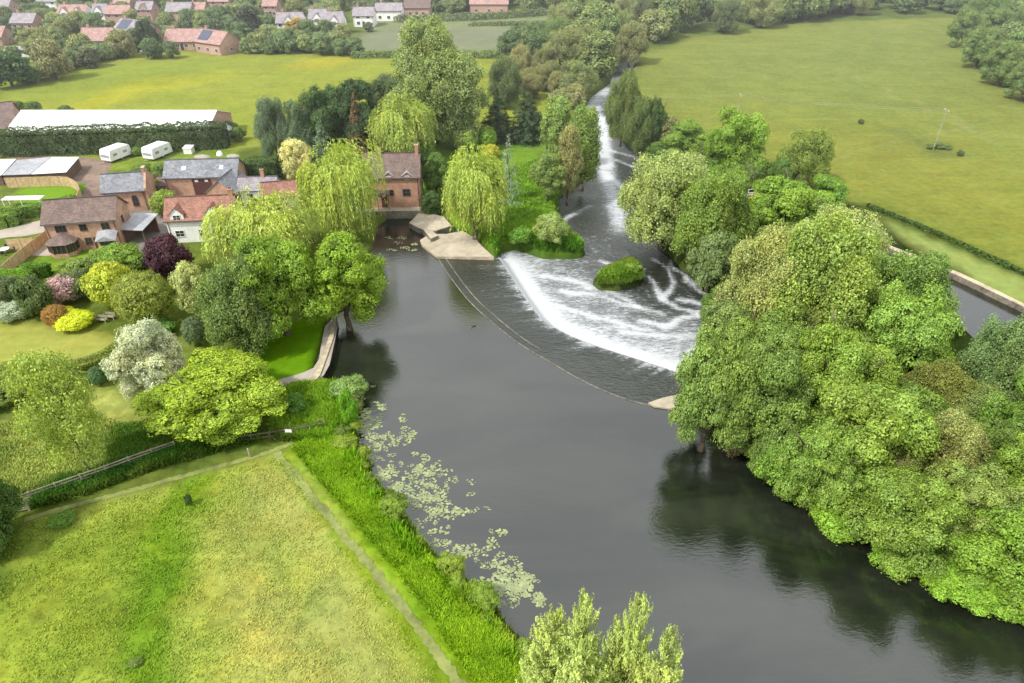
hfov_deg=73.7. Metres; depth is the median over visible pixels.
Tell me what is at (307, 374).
garden path
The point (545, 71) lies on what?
bank willow
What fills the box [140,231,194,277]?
copper tree
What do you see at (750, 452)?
shrub
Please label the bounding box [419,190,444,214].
bush
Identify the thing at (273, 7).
village house
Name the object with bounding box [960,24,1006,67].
tree
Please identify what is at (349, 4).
distant tree
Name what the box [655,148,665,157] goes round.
bank bush
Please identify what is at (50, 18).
village tree
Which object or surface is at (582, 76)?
bank bush
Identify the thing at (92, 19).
village tree
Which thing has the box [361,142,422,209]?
mill house
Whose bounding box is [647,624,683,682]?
willow sapling
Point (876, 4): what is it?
distant tree
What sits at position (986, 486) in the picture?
tree
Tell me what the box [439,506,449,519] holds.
lily pad patch
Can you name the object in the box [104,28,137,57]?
tree
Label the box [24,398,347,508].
bank nettles
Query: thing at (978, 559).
tree
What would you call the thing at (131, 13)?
village tree
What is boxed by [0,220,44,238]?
driveway
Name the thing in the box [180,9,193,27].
village tree
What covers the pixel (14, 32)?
village tree
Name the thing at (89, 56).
bush
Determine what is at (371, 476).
bank bush
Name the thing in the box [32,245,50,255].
patio
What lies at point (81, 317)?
clipped shrub
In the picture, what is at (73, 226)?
brick house
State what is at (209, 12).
village tree
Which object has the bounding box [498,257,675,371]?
weir fall water
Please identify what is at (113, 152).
caravan
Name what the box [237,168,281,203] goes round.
outbuilding
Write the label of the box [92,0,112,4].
village tree
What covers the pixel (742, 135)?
tree
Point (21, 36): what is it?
village tree
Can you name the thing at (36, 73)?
hedgerow bush
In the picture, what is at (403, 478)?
lily pad patch
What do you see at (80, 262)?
shrub
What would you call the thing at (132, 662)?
bush
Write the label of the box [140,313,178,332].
shrub
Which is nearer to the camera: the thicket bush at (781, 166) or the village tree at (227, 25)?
the thicket bush at (781, 166)
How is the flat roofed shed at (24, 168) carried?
on the ground at (912, 72)
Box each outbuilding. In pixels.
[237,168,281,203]
[260,179,298,210]
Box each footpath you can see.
[24,440,297,521]
[273,451,467,682]
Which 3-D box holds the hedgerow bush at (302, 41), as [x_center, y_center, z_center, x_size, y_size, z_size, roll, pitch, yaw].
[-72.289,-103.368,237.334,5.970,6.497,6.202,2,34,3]
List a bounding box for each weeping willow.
[198,183,317,266]
[295,138,389,239]
[364,91,438,159]
[440,140,514,241]
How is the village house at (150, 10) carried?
on the ground at (912, 72)
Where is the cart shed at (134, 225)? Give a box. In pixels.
[121,213,159,242]
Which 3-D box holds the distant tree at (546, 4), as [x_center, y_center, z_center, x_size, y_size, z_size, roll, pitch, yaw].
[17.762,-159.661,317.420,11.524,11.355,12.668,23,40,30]
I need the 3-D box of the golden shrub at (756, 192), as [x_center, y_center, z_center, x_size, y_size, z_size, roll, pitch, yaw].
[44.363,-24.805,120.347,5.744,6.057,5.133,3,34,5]
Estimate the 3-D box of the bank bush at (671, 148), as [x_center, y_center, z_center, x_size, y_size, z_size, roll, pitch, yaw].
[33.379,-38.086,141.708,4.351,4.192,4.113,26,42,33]
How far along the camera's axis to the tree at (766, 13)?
276.13 m
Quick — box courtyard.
[128,204,246,255]
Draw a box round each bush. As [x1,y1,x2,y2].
[13,101,25,109]
[22,67,41,83]
[23,101,43,109]
[29,60,39,67]
[44,508,76,528]
[56,105,74,109]
[60,40,92,49]
[61,49,75,65]
[72,41,86,50]
[75,47,99,68]
[79,43,104,57]
[99,42,119,59]
[119,48,129,56]
[127,163,151,171]
[127,656,142,667]
[137,37,162,58]
[150,162,163,174]
[162,41,180,57]
[183,494,192,505]
[224,120,238,128]
[229,126,247,141]
[238,37,254,53]
[246,32,269,52]
[261,39,277,54]
[268,32,284,52]
[271,27,283,33]
[273,31,294,53]
[280,28,294,49]
[283,390,308,413]
[292,29,304,45]
[294,40,304,51]
[295,34,312,52]
[305,32,313,51]
[309,32,330,54]
[326,40,333,53]
[327,30,343,40]
[327,373,368,398]
[331,38,347,55]
[332,434,357,448]
[334,423,351,435]
[338,388,358,424]
[338,394,363,410]
[345,37,364,52]
[349,419,361,431]
[356,445,371,459]
[357,458,368,469]
[363,472,374,481]
[366,483,382,492]
[378,493,408,520]
[382,487,406,505]
[407,139,435,160]
[413,534,425,545]
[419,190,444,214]
[435,550,466,577]
[449,571,465,590]
[451,126,478,150]
[466,581,500,612]
[469,578,494,593]
[478,125,497,145]
[479,611,493,621]
[489,118,509,139]
[508,224,532,244]
[516,637,537,660]
[519,113,542,135]
[531,211,569,243]
[551,89,566,100]
[558,72,575,86]
[558,82,568,88]
[566,82,585,93]
[566,85,586,107]
[571,70,593,96]
[623,263,642,273]
[645,141,667,159]
[655,115,679,149]
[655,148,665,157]
[664,147,683,154]
[684,230,739,291]
[696,298,758,342]
[698,141,713,163]
[703,150,773,182]
[713,170,728,179]
[738,214,766,242]
[742,162,761,186]
[752,441,819,501]
[760,164,772,180]
[766,156,795,182]
[786,172,808,185]
[807,491,867,545]
[866,532,934,581]
[919,555,1001,617]
[926,143,935,148]
[934,142,945,148]
[944,144,952,149]
[956,150,964,155]
[985,570,1023,625]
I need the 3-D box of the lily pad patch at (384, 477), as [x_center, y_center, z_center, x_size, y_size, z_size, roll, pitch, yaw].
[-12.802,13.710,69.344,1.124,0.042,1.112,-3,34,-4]
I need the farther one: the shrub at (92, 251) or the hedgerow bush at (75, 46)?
the hedgerow bush at (75, 46)
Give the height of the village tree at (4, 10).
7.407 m
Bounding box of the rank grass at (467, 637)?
[290,429,530,682]
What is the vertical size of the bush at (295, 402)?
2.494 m
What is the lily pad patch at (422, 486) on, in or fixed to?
on the river water at (736, 569)
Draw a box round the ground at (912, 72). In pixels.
[0,0,1023,682]
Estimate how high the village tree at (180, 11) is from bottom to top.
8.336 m
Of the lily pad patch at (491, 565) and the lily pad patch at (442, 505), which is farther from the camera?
the lily pad patch at (442, 505)
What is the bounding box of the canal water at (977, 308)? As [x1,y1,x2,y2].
[887,253,1023,338]
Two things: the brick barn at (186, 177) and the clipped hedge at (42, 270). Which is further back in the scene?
the brick barn at (186, 177)
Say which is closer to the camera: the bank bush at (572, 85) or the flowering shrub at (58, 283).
the flowering shrub at (58, 283)
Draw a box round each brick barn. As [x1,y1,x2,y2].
[100,165,156,210]
[162,157,246,195]
[205,169,244,198]
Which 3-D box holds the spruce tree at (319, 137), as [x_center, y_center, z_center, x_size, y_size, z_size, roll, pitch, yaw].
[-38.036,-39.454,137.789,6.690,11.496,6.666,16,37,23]
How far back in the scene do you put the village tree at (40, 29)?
251.45 m
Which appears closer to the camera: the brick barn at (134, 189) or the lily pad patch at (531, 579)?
the lily pad patch at (531, 579)
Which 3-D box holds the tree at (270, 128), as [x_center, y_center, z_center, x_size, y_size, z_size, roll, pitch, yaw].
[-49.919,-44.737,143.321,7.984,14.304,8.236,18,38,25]
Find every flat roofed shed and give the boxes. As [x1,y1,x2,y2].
[0,159,15,185]
[3,157,50,177]
[32,157,81,179]
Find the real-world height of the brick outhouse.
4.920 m
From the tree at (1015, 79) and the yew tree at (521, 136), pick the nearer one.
the yew tree at (521, 136)
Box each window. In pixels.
[54,225,66,232]
[78,224,87,230]
[84,237,93,244]
[100,223,110,229]
[131,197,139,205]
[175,230,185,236]
[402,189,410,195]
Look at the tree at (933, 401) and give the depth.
69.05 m
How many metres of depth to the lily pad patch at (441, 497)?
66.88 m
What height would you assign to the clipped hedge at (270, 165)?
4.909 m
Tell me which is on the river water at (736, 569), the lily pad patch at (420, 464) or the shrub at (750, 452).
the lily pad patch at (420, 464)
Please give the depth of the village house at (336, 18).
266.31 m
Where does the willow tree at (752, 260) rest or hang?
on the ground at (912, 72)
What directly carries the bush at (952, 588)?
on the ground at (912, 72)
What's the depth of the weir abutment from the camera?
78.93 m
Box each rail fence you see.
[19,441,174,500]
[215,422,324,443]
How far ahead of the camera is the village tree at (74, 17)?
261.90 m
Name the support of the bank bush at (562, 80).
on the ground at (912, 72)
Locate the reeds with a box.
[324,377,529,666]
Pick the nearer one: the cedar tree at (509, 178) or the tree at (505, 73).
the cedar tree at (509, 178)
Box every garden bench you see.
[94,315,108,322]
[103,312,116,319]
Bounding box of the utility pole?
[933,109,948,149]
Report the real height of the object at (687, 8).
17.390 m
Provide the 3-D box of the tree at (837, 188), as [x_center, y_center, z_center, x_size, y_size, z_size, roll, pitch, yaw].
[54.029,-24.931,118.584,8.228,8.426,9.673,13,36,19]
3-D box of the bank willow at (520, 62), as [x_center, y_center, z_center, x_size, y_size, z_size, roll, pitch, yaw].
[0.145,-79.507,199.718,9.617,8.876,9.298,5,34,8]
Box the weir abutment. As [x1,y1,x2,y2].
[648,394,680,409]
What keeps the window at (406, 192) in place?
in the mill house at (403, 176)
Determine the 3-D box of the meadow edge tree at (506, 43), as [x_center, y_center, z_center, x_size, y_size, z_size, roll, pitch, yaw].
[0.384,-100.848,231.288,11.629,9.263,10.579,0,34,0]
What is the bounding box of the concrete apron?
[420,231,493,259]
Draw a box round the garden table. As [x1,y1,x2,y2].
[0,247,9,252]
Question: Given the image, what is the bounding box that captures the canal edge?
[884,245,1023,312]
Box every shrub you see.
[0,275,17,303]
[0,300,26,322]
[0,360,31,389]
[0,375,25,407]
[0,478,25,555]
[7,274,55,316]
[40,304,69,327]
[42,273,79,304]
[52,308,95,332]
[54,255,96,272]
[59,267,89,297]
[65,305,73,310]
[77,260,131,308]
[87,366,106,385]
[89,241,150,278]
[89,246,105,257]
[99,315,187,402]
[108,268,175,324]
[131,147,141,155]
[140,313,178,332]
[147,189,175,215]
[149,171,160,184]
[168,259,202,318]
[180,316,205,345]
[481,143,499,157]
[698,281,732,323]
[715,418,760,457]
[737,430,783,473]
[748,186,760,200]
[786,301,823,331]
[807,400,824,415]
[852,324,903,368]
[892,449,930,477]
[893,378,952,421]
[899,514,967,559]
[903,340,950,372]
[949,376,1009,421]
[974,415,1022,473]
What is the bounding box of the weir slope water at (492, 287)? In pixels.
[439,257,684,404]
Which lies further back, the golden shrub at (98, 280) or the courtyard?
the courtyard
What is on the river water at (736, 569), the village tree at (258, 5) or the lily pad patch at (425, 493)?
the lily pad patch at (425, 493)
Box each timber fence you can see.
[0,230,48,269]
[3,176,82,196]
[5,237,32,249]
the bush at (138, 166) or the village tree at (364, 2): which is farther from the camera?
the village tree at (364, 2)
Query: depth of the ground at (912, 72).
122.95 m
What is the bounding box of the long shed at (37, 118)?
[7,110,232,148]
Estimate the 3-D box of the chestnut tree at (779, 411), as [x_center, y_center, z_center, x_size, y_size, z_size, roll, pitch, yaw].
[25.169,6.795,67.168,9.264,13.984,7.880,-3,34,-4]
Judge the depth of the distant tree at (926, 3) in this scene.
323.10 m
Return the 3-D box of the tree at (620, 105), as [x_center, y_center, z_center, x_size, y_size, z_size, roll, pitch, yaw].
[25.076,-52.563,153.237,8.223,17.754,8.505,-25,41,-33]
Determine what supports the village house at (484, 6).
on the ground at (912, 72)
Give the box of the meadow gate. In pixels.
[17,499,30,510]
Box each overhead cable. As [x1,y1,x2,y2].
[549,93,739,98]
[740,93,915,109]
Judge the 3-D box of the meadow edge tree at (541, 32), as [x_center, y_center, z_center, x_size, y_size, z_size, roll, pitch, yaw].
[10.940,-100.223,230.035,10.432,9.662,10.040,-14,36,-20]
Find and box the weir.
[438,259,674,405]
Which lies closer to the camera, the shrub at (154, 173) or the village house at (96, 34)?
the shrub at (154, 173)
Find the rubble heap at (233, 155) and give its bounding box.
[227,154,238,156]
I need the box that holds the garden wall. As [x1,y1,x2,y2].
[311,316,337,380]
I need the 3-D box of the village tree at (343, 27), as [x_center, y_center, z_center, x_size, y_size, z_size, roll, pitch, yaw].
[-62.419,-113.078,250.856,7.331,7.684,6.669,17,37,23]
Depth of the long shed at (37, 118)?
154.06 m
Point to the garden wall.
(318, 372)
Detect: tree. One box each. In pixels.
[0,5,12,15]
[0,15,8,26]
[0,50,34,86]
[1,347,107,470]
[4,45,22,56]
[5,14,11,25]
[10,26,24,41]
[14,27,36,45]
[15,0,35,4]
[17,3,38,10]
[20,40,32,55]
[25,7,45,16]
[29,32,46,40]
[29,37,74,79]
[32,1,48,8]
[32,26,45,34]
[41,8,47,15]
[41,13,61,27]
[44,26,66,42]
[46,7,56,12]
[51,21,71,39]
[52,15,77,33]
[55,0,72,6]
[55,38,67,45]
[65,32,94,46]
[67,10,82,33]
[68,0,82,3]
[81,12,105,26]
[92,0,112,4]
[104,20,115,26]
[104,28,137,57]
[115,1,127,3]
[121,9,137,18]
[126,27,141,52]
[130,346,287,446]
[134,18,157,40]
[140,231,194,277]
[146,0,162,7]
[154,15,172,26]
[156,11,174,21]
[156,33,161,42]
[159,0,166,11]
[161,24,178,33]
[167,0,188,1]
[173,20,181,27]
[177,8,195,21]
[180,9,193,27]
[190,12,208,26]
[191,248,282,357]
[198,7,219,25]
[203,18,222,29]
[212,5,234,17]
[218,14,232,27]
[222,19,234,31]
[223,3,240,15]
[228,231,323,342]
[229,21,253,35]
[232,4,264,34]
[232,30,245,39]
[233,0,247,5]
[252,94,289,158]
[255,0,262,9]
[257,24,276,36]
[261,13,274,24]
[278,137,313,179]
[282,0,303,11]
[282,98,316,157]
[284,16,301,29]
[295,18,316,32]
[296,83,346,155]
[301,1,310,6]
[306,228,388,330]
[312,117,334,171]
[315,19,334,33]
[320,0,339,8]
[328,5,340,10]
[332,22,350,38]
[333,77,381,151]
[335,0,343,7]
[346,0,368,6]
[348,90,370,154]
[350,0,360,7]
[361,0,368,5]
[362,22,373,31]
[369,78,397,115]
[372,0,391,4]
[376,72,399,84]
[385,13,491,143]
[421,151,450,194]
[431,0,441,10]
[438,0,446,10]
[440,51,482,149]
[443,0,465,12]
[480,94,513,144]
[487,54,522,106]
[496,29,522,53]
[496,133,522,206]
[507,91,544,147]
[508,24,524,31]
[515,28,535,46]
[519,0,541,10]
[523,33,549,55]
[525,21,541,27]
[526,23,544,30]
[528,150,566,200]
[533,29,548,45]
[538,92,571,156]
[541,0,562,8]
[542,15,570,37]
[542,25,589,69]
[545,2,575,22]
[556,121,584,205]
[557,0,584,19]
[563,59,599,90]
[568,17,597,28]
[572,100,604,191]
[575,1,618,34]
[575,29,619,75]
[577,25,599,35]
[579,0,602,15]
[591,41,620,75]
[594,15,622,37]
[604,68,643,146]
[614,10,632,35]
[614,19,649,67]
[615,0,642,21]
[617,146,710,255]
[622,94,654,156]
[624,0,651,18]
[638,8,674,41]
[648,94,667,145]
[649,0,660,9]
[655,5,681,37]
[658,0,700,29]
[661,118,707,157]
[668,324,757,452]
[671,166,759,276]
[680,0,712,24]
[701,104,771,175]
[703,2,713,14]
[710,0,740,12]
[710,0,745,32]
[711,219,810,326]
[714,307,811,396]
[724,346,815,461]
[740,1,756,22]
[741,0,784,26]
[745,169,844,231]
[756,208,886,335]
[771,415,867,514]
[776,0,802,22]
[776,127,835,184]
[781,202,896,279]
[785,371,942,483]
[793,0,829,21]
[795,310,903,402]
[808,172,850,207]
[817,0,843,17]
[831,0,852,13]
[841,462,971,584]
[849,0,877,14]
[857,445,918,477]
[859,247,961,344]
[861,279,968,375]
[869,0,880,9]
[893,0,924,12]
[900,357,977,411]
[913,457,1023,559]
[918,0,929,5]
[921,403,995,477]
[929,0,950,9]
[942,501,1023,619]
[943,0,968,13]
[945,7,990,47]
[955,313,1023,409]
[960,0,1009,15]
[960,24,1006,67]
[974,369,1023,437]
[977,40,1023,86]
[980,6,1015,28]
[984,430,1023,506]
[995,41,1023,81]
[998,28,1023,45]
[999,20,1023,40]
[1003,0,1012,8]
[1003,62,1023,100]
[1004,8,1023,23]
[1009,0,1023,10]
[1013,4,1023,12]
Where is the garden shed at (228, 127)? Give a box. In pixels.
[224,123,232,139]
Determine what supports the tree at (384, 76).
on the ground at (912, 72)
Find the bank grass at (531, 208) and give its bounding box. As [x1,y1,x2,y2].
[481,152,585,253]
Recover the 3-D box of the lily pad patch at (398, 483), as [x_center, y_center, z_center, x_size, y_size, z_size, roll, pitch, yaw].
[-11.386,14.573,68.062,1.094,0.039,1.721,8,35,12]
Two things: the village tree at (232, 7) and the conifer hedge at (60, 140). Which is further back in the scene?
the village tree at (232, 7)
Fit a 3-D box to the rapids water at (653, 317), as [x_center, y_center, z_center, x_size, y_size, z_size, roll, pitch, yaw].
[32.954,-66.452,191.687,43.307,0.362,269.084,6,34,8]
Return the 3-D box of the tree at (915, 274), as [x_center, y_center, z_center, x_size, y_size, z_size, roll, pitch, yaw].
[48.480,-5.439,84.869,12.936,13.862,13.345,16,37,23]
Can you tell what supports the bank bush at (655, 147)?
on the ground at (912, 72)
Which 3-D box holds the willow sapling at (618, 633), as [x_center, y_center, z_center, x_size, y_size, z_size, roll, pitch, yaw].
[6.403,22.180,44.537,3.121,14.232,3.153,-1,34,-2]
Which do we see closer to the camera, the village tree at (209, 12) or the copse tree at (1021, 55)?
the copse tree at (1021, 55)
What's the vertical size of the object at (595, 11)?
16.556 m
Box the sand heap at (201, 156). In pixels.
[194,154,209,157]
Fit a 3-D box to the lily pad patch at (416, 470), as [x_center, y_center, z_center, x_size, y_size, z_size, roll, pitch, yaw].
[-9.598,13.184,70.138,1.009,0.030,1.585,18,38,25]
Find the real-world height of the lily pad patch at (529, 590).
0.042 m
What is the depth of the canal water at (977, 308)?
96.45 m
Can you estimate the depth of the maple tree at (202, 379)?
70.61 m
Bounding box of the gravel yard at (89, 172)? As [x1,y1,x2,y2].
[9,156,110,196]
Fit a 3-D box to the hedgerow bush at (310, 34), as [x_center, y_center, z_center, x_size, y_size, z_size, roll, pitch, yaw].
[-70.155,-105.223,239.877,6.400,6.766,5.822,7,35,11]
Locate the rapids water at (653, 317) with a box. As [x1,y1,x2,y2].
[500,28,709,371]
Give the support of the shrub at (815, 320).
on the ground at (912, 72)
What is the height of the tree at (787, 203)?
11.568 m
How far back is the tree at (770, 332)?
74.06 m
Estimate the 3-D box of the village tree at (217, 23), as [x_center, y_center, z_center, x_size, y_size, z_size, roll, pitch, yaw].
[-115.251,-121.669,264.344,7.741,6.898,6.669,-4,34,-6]
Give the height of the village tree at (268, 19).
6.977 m
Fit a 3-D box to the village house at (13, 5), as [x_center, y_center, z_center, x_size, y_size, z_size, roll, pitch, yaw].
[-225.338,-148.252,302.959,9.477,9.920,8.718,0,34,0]
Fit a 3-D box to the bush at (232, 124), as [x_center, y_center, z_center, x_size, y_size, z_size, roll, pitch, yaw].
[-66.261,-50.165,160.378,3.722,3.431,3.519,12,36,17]
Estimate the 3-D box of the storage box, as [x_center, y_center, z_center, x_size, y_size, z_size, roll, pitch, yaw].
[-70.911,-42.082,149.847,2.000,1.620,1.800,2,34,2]
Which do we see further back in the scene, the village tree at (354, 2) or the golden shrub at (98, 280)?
the village tree at (354, 2)
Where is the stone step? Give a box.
[422,226,437,241]
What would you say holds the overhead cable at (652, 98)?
attached to the utility pole
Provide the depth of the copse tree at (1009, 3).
269.57 m
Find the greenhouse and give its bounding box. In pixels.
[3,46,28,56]
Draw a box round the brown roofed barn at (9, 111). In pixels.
[0,101,19,128]
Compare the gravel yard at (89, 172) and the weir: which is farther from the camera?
the gravel yard at (89, 172)
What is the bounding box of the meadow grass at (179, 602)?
[0,454,436,682]
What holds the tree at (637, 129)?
on the ground at (912, 72)
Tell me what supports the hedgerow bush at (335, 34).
on the ground at (912, 72)
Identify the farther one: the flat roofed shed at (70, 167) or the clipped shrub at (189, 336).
the flat roofed shed at (70, 167)
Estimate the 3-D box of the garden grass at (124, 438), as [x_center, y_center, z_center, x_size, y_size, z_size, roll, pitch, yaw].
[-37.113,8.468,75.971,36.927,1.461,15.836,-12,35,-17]
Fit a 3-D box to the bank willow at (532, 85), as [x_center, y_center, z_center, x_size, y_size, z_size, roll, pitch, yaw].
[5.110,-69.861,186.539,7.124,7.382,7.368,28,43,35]
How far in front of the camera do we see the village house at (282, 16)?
264.44 m
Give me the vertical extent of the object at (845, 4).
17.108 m
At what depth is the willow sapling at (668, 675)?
39.04 m
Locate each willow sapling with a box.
[516,604,573,682]
[553,588,604,682]
[553,646,609,682]
[597,614,632,682]
[605,591,653,682]
[627,656,685,682]
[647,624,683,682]
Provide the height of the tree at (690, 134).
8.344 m
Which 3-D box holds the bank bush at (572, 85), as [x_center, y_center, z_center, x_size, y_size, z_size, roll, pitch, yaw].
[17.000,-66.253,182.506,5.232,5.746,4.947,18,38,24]
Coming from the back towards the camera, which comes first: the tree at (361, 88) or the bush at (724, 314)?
the tree at (361, 88)
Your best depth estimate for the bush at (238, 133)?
155.93 m
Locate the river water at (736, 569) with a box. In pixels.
[316,211,1023,682]
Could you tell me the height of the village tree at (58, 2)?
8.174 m
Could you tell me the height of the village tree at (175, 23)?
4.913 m
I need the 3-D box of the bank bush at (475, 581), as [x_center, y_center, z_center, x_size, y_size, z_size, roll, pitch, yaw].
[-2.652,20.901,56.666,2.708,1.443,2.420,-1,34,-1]
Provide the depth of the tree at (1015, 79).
184.33 m
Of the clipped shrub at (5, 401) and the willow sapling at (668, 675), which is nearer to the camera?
the willow sapling at (668, 675)
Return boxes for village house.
[0,0,20,13]
[0,25,15,45]
[8,9,45,28]
[36,0,56,8]
[56,0,90,15]
[80,23,113,43]
[91,0,107,24]
[103,2,137,22]
[112,0,137,7]
[113,14,162,40]
[135,0,160,20]
[163,24,200,49]
[164,0,193,20]
[189,0,209,9]
[192,24,241,55]
[207,0,233,6]
[261,0,281,16]
[275,8,306,27]
[307,5,327,26]
[326,7,346,26]
[352,3,376,26]
[375,0,403,20]
[403,0,431,16]
[469,0,508,12]
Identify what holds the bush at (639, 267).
on the ground at (912, 72)
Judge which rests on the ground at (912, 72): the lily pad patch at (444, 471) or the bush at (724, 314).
the bush at (724, 314)
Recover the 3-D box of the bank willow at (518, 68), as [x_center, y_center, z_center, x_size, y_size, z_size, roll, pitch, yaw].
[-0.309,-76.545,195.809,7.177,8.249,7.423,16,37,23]
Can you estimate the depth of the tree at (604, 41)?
202.42 m
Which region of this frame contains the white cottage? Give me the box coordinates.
[163,187,243,242]
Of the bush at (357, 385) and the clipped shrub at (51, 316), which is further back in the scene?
the clipped shrub at (51, 316)
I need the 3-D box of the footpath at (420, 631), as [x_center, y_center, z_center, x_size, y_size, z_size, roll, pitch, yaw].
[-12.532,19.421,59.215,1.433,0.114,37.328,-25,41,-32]
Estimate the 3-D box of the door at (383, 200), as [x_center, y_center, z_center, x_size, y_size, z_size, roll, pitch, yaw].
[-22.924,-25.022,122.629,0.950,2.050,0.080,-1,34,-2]
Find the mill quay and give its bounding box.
[355,204,436,218]
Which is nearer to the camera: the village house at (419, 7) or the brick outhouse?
the brick outhouse
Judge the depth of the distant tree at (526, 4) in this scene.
312.20 m
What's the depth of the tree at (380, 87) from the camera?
157.93 m
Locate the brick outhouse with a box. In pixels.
[154,175,166,191]
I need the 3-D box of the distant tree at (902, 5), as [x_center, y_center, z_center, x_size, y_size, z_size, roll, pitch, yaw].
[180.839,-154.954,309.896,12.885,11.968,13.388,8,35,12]
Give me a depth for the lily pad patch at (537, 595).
57.75 m
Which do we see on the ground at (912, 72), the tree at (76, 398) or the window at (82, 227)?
the tree at (76, 398)
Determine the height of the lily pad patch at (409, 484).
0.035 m
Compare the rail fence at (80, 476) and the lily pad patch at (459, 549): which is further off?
the rail fence at (80, 476)
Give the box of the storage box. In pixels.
[182,145,194,153]
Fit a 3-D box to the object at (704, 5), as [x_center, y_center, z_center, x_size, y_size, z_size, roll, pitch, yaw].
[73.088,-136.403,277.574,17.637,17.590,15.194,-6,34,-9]
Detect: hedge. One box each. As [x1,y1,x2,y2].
[0,119,230,157]
[0,194,75,219]
[0,211,24,228]
[0,267,36,279]
[15,262,54,278]
[67,339,119,370]
[75,369,108,384]
[242,155,284,179]
[349,50,514,58]
[393,3,611,22]
[468,20,547,25]
[866,202,1023,274]
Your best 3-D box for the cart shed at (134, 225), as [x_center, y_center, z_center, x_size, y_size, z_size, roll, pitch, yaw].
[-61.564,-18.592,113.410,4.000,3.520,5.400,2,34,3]
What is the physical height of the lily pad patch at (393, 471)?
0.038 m
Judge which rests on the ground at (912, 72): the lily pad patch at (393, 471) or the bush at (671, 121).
the bush at (671, 121)
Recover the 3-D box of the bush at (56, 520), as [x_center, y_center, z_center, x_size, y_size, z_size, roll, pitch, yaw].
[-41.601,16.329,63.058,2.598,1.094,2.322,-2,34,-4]
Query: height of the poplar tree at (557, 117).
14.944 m
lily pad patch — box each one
[363,423,378,429]
[372,442,381,450]
[378,469,389,476]
[380,473,390,479]
[387,460,395,469]
[390,470,399,476]
[392,481,402,492]
[399,413,407,422]
[401,471,411,483]
[404,481,417,490]
[408,430,416,439]
[411,502,422,509]
[412,464,423,474]
[417,480,426,490]
[419,456,426,467]
[419,490,432,498]
[423,467,437,476]
[424,467,433,476]
[427,528,442,535]
[431,508,446,516]
[435,540,450,547]
[436,526,448,534]
[437,468,452,475]
[437,493,446,504]
[438,499,449,511]
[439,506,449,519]
[446,545,458,553]
[451,506,461,514]
[451,508,467,517]
[455,544,466,554]
[459,545,470,557]
[464,543,477,556]
[474,549,488,555]
[480,563,495,569]
[487,537,499,548]
[490,574,505,590]
[492,558,506,567]
[495,528,507,536]
[495,585,504,596]
[499,561,513,572]
[504,577,518,585]
[504,585,513,595]
[505,594,517,599]
[510,579,523,588]
[511,583,528,593]
[512,561,522,574]
[515,568,524,579]
[521,585,532,597]
[524,573,534,584]
[530,592,543,599]
[532,592,543,607]
[537,595,546,606]
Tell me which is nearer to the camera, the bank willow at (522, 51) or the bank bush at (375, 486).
the bank bush at (375, 486)
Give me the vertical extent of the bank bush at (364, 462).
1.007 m
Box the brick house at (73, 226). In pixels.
[40,195,130,258]
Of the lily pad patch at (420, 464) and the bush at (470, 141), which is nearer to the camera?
the lily pad patch at (420, 464)
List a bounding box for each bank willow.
[502,54,526,69]
[510,44,532,67]
[510,60,520,74]
[519,67,536,77]
[520,73,544,96]
[530,46,560,68]
[534,64,554,89]
[537,60,564,72]
[547,70,564,92]
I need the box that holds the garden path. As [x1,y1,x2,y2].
[278,322,336,385]
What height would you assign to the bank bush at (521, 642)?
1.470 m
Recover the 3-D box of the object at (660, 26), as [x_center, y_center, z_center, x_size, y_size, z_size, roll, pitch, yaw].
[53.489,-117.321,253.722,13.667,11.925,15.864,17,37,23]
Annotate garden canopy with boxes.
[1,195,43,205]
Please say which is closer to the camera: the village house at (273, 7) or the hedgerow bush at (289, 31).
the hedgerow bush at (289, 31)
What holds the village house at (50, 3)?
on the ground at (912, 72)
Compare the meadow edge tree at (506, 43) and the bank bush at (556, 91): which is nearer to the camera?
the bank bush at (556, 91)
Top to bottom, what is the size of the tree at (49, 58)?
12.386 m
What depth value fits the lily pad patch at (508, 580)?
58.99 m
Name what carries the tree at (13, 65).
on the ground at (912, 72)
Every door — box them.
[191,179,211,194]
[381,197,386,207]
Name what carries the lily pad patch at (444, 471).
on the river water at (736, 569)
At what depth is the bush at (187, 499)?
64.40 m
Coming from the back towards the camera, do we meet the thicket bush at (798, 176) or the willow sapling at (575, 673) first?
the thicket bush at (798, 176)
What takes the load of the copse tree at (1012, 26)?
on the ground at (912, 72)
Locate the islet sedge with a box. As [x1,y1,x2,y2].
[593,259,644,284]
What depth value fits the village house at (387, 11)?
293.95 m
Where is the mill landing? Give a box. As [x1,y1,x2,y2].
[409,213,451,234]
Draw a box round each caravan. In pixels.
[99,143,131,162]
[141,141,172,160]
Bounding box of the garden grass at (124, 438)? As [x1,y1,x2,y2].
[0,377,337,493]

